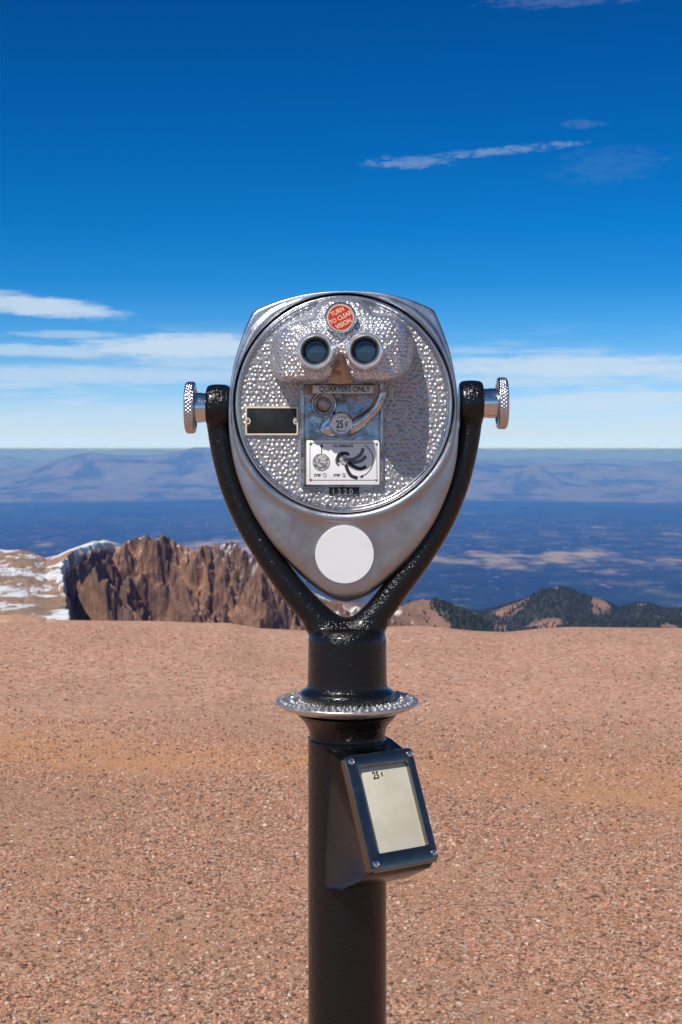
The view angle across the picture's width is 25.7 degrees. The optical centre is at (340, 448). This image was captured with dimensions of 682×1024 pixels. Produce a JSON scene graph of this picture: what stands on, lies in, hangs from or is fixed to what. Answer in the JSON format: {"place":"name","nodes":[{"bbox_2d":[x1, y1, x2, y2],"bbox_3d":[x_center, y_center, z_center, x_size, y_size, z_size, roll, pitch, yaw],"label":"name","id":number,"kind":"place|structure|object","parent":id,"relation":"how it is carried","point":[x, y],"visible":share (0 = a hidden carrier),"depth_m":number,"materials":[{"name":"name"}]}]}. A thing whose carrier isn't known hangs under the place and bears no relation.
{"place":"outdoors","nodes":[
{"label":"outdoors","id":0,"kind":"place"},
{"bbox_2d":[0,534,414,629],"bbox_3d":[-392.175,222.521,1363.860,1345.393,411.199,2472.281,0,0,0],"label":"mountain","id":1,"kind":"structure","parent":0,"point":[161,578],"depth_m":1351.02,"materials":[{"name":"brown stone"}]},
{"bbox_2d":[0,620,681,1023],"bbox_3d":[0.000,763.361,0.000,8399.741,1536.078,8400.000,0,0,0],"label":"ground","id":2,"kind":"structure","parent":0,"point":[50,818],"depth_m":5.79,"materials":[{"name":"brown gravel"}]},
{"bbox_2d":[0,614,46,622],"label":"boulder","id":3,"kind":"object","parent":2,"relation":"on","point":[17,618],"visible":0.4,"depth_m":12.17,"materials":[{"name":"stone"}]},
{"bbox_2d":[45,618,57,622],"bbox_3d":[-2.420,1.467,12.273,0.174,0.150,0.164,0,0,-35],"label":"boulder","id":4,"kind":"object","parent":2,"relation":"on","point":[52,620],"visible":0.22,"depth_m":12.26,"materials":[{"name":"stone"}]},
{"bbox_2d":[183,291,508,1023],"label":"coin viewer","id":5,"kind":"object","parent":2,"relation":"on","point":[344,429],"visible":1,"depth_m":1.87,"materials":[{"name":"black paint"}]},
{"bbox_2d":[0,447,681,610],"bbox_3d":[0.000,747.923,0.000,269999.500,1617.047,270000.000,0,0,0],"label":"distant plain","id":6,"kind":"structure","parent":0,"point":[604,524],"depth_m":34591.18,"materials":[{"name":"blue"}]},
{"bbox_2d":[0,0,681,447],"label":"sky","id":7,"kind":"structure","parent":0,"point":[172,172],"materials":[{"name":"blue"}]},
{"bbox_2d":[394,588,681,631],"bbox_3d":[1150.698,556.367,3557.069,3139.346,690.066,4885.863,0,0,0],"label":"hills","id":8,"kind":"structure","parent":0,"point":[414,609],"depth_m":3285.36,"materials":[{"name":"grey stone"}]},
{"bbox_2d":[397,586,681,631],"bbox_3d":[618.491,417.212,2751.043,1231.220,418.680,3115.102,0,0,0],"label":"forest","id":9,"kind":"object","parent":8,"relation":"on","point":[631,621],"visible":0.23,"depth_m":3369.85,"materials":[{"name":"plant"}]}
]}

